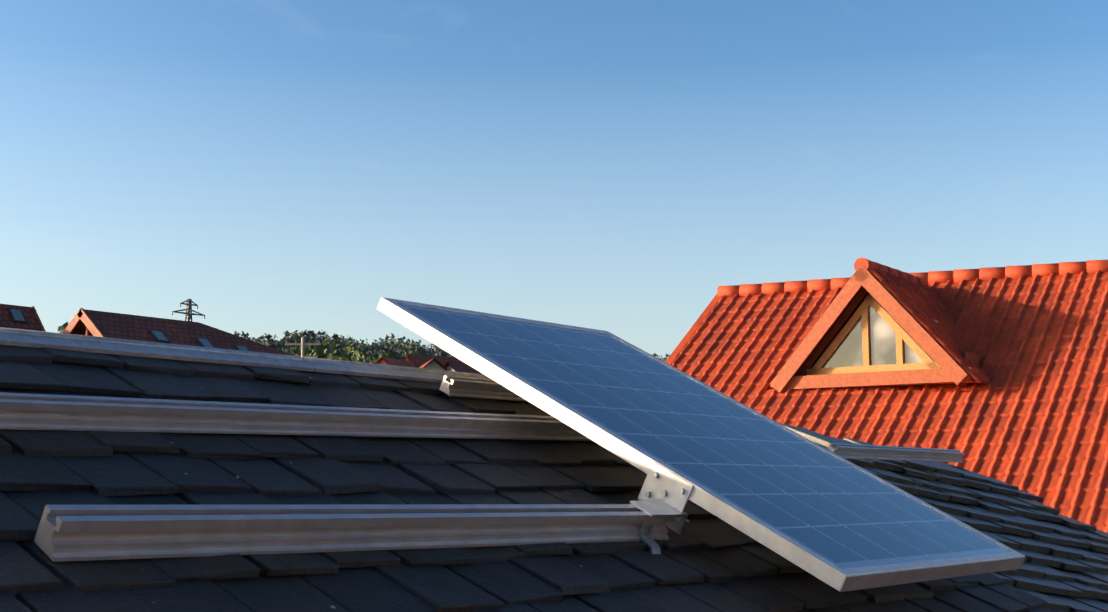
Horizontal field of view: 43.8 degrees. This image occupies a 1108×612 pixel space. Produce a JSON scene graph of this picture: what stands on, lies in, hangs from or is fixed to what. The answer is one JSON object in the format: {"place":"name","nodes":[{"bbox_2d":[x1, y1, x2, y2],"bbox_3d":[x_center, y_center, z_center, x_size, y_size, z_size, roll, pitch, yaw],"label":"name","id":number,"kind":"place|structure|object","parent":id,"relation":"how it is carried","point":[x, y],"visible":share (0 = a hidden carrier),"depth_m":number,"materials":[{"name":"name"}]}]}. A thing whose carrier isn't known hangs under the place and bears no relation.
{"place":"outdoors","nodes":[
{"label":"outdoors","id":0,"kind":"place"},
{"bbox_2d":[0,0,1107,360],"label":"sky","id":1,"kind":"structure","parent":0,"point":[273,167],"materials":[{"name":"blue"}]},
{"bbox_2d":[666,260,1107,532],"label":"red roof house","id":2,"kind":"structure","parent":0,"point":[1032,417],"depth_m":20.70,"materials":[{"name":"tile"}]},
{"bbox_2d":[766,258,990,392],"bbox_3d":[5.662,0.522,22.208,3.596,2.181,3.551,-6,-10,38],"label":"dormer","id":3,"kind":"object","parent":2,"relation":"attached to","point":[877,324],"visible":0.75,"depth_m":21.03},
{"bbox_3d":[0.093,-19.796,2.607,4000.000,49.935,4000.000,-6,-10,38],"label":"terrain","id":4,"kind":"structure","parent":0,"visible":0},
{"bbox_2d":[0,304,45,331],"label":"house","id":5,"kind":"structure","parent":4,"relation":"on","point":[19,317],"depth_m":56.58,"materials":[{"name":"tile"}]},
{"bbox_2d":[58,321,68,332],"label":"tree","id":6,"kind":"object","parent":4,"relation":"on","point":[62,328],"depth_m":78.86,"materials":[{"name":"green plant"}]},
{"bbox_2d":[63,308,294,355],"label":"house roof","id":7,"kind":"structure","parent":4,"relation":"on","point":[120,326],"depth_m":56.01,"materials":[{"name":"tile"}]},
{"bbox_2d":[172,299,204,321],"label":"power pylon","id":8,"kind":"object","parent":4,"relation":"on","point":[188,313],"visible":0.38,"depth_m":644.48,"materials":[{"name":"silver metal"}]},
{"bbox_2d":[241,332,261,341],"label":"tree","id":9,"kind":"object","parent":4,"relation":"on","point":[247,335],"visible":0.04,"depth_m":441.31,"materials":[{"name":"green plant"}]},
{"bbox_2d":[257,333,280,348],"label":"tree","id":10,"kind":"object","parent":4,"relation":"on","point":[262,337],"visible":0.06,"depth_m":388.56,"materials":[{"name":"green plant"}]},
{"bbox_2d":[255,336,283,349],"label":"tree","id":11,"kind":"object","parent":4,"relation":"on","point":[273,345],"depth_m":346.40,"materials":[{"name":"green plant"}]},
{"bbox_2d":[280,331,289,348],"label":"tree","id":12,"kind":"object","parent":4,"relation":"on","point":[286,332],"visible":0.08,"depth_m":388.96,"materials":[{"name":"green plant"}]},
{"bbox_2d":[277,330,315,352],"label":"tree","id":13,"kind":"object","parent":4,"relation":"on","point":[289,340],"visible":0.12,"depth_m":352.10,"materials":[{"name":"green plant"}]},
{"bbox_2d":[279,347,325,357],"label":"tree","id":14,"kind":"object","parent":4,"relation":"on","point":[292,351],"visible":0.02,"depth_m":114.44,"materials":[{"name":"green plant"}]},
{"bbox_2d":[285,338,320,357],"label":"utility pole","id":15,"kind":"object","parent":4,"relation":"on","point":[302,343],"visible":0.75,"depth_m":84.51,"materials":[{"name":"beige concrete"}]},
{"bbox_2d":[286,331,333,354],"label":"tree","id":16,"kind":"object","parent":4,"relation":"on","point":[320,339],"visible":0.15,"depth_m":343.33,"materials":[{"name":"green plant"}]},
{"bbox_2d":[288,330,334,356],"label":"tree","id":17,"kind":"object","parent":4,"relation":"on","point":[304,336],"visible":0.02,"depth_m":352.17,"materials":[{"name":"green plant"}]},
{"bbox_2d":[306,330,317,355],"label":"tree","id":18,"kind":"object","parent":4,"relation":"on","point":[311,338],"visible":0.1,"depth_m":332.50,"materials":[{"name":"green plant"}]},
{"bbox_2d":[297,337,343,354],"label":"tree","id":19,"kind":"object","parent":4,"relation":"on","point":[337,345],"visible":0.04,"depth_m":364.10,"materials":[{"name":"green plant"}]},
{"bbox_2d":[319,330,343,341],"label":"tree","id":20,"kind":"object","parent":4,"relation":"on","point":[327,336],"depth_m":434.70,"materials":[{"name":"green plant"}]},
{"bbox_2d":[294,333,373,362],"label":"tree","id":21,"kind":"object","parent":4,"relation":"on","point":[362,354],"visible":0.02,"depth_m":130.53,"materials":[{"name":"green plant"}]},
{"bbox_2d":[332,333,339,351],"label":"tree","id":22,"kind":"object","parent":4,"relation":"on","point":[334,336],"visible":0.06,"depth_m":383.91,"materials":[{"name":"green plant"}]},
{"bbox_2d":[329,337,348,356],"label":"tree","id":23,"kind":"object","parent":4,"relation":"on","point":[341,338],"depth_m":399.71,"materials":[{"name":"green plant"}]},
{"bbox_2d":[335,354,350,360],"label":"tree","id":24,"kind":"object","parent":4,"relation":"on","point":[348,357],"depth_m":115.52,"materials":[{"name":"green plant"}]},
{"bbox_2d":[331,334,360,357],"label":"tree","id":25,"kind":"object","parent":4,"relation":"on","point":[343,341],"visible":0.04,"depth_m":398.45,"materials":[{"name":"green plant"}]},
{"bbox_2d":[340,334,375,357],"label":"tree","id":26,"kind":"object","parent":4,"relation":"on","point":[347,343],"visible":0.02,"depth_m":373.64,"materials":[{"name":"green plant"}]},
{"bbox_2d":[322,341,394,363],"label":"tree","id":27,"kind":"object","parent":4,"relation":"on","point":[356,353],"visible":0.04,"depth_m":125.88,"materials":[{"name":"green plant"}]},
{"bbox_2d":[350,340,397,361],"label":"tree","id":28,"kind":"object","parent":4,"relation":"on","point":[376,346],"visible":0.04,"depth_m":338.19,"materials":[{"name":"green plant"}]},
{"bbox_2d":[367,336,388,347],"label":"tree","id":29,"kind":"object","parent":4,"relation":"on","point":[381,341],"depth_m":396.44,"materials":[{"name":"green plant"}]},
{"bbox_2d":[357,342,403,361],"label":"tree","id":30,"kind":"object","parent":4,"relation":"on","point":[373,354],"visible":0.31,"depth_m":336.21,"materials":[{"name":"green plant"}]},
{"bbox_2d":[370,333,405,358],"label":"tree","id":31,"kind":"object","parent":4,"relation":"on","point":[389,340],"visible":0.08,"depth_m":344.47,"materials":[{"name":"green plant"}]},
{"bbox_2d":[375,357,416,367],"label":"village house","id":32,"kind":"structure","parent":4,"relation":"on","point":[387,361],"depth_m":100.39,"materials":[{"name":"red tile"}]},
{"bbox_2d":[386,336,437,360],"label":"tree","id":33,"kind":"object","parent":4,"relation":"on","point":[414,349],"visible":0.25,"depth_m":331.70,"materials":[{"name":"green plant"}]},
{"bbox_2d":[419,358,448,370],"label":"village house","id":34,"kind":"structure","parent":4,"relation":"on","point":[433,363],"depth_m":94.78,"materials":[{"name":"paint"}]},
{"bbox_2d":[404,355,465,367],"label":"village house","id":35,"kind":"structure","parent":4,"relation":"on","point":[418,361],"depth_m":105.04,"materials":[{"name":"tile"}]},
{"bbox_2d":[426,343,443,352],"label":"tree","id":36,"kind":"object","parent":4,"relation":"on","point":[434,346],"visible":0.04,"depth_m":436.19,"materials":[{"name":"green plant"}]},
{"bbox_2d":[425,348,449,356],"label":"tree","id":37,"kind":"object","parent":4,"relation":"on","point":[443,353],"visible":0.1,"depth_m":361.41,"materials":[{"name":"green plant"}]},
{"bbox_2d":[444,362,481,373],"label":"village house","id":38,"kind":"structure","parent":4,"relation":"on","point":[453,366],"depth_m":100.06,"materials":[{"name":"tile"}]},
{"bbox_2d":[658,353,669,361],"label":"tree","id":39,"kind":"object","parent":4,"relation":"on","point":[665,356],"visible":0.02,"depth_m":346.42,"materials":[{"name":"green plant"}]},
{"bbox_2d":[949,465,1056,567],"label":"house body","id":40,"kind":"structure","parent":4,"relation":"on","point":[960,468],"depth_m":6.22,"materials":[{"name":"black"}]},
{"bbox_2d":[0,345,1107,611],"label":"dark roof tiles","id":41,"kind":"object","parent":40,"relation":"on","point":[704,561],"visible":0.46,"depth_m":2.98,"materials":[{"name":"grey tile"}]},
{"bbox_2d":[0,327,489,382],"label":"rail","id":42,"kind":"object","parent":41,"relation":"on","point":[40,339],"visible":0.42,"depth_m":3.40,"materials":[{"name":"metal"}]},
{"bbox_2d":[0,392,591,440],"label":"rail","id":43,"kind":"object","parent":41,"relation":"on","point":[23,411],"visible":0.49,"depth_m":2.97,"materials":[{"name":"metal"}]},
{"bbox_2d":[34,504,673,561],"bbox_3d":[-0.255,0.434,2.713,0.077,0.099,1.620,-6,-10,39],"label":"rail","id":44,"kind":"object","parent":41,"relation":"on","point":[85,532],"visible":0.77,"depth_m":2.48,"materials":[{"name":"metal"}]},
{"bbox_2d":[629,462,693,553],"bbox_3d":[0.349,0.571,3.223,0.441,0.416,0.209,-6,-10,38],"label":"mounting bracket","id":45,"kind":"object","parent":44,"relation":"attached to","point":[664,492],"visible":0.79,"depth_m":3.34,"materials":[{"name":"silver metal"}]},
{"bbox_2d":[377,297,1025,591],"bbox_3d":[0.412,0.363,3.995,1.491,0.785,1.128,-6,-10,38],"label":"solar panel","id":46,"kind":"object","parent":45,"relation":"on","point":[833,520],"visible":1,"depth_m":3.81,"materials":[{"name":"glass"}]},
{"bbox_2d":[439,375,527,401],"bbox_3d":[-0.044,0.267,4.223,0.056,0.066,0.850,-6,-9,37],"label":"rail top","id":47,"kind":"object","parent":41,"relation":"on","point":[468,387],"visible":0.31,"depth_m":3.97,"materials":[{"name":"metal"}]},
{"bbox_2d":[827,443,964,462],"bbox_3d":[1.360,0.578,5.391,0.050,0.055,1.174,-6,-10,38],"label":"mounting rail","id":48,"kind":"object","parent":41,"relation":"on","point":[857,451],"visible":0.92,"depth_m":5.32,"materials":[{"name":"metal"}]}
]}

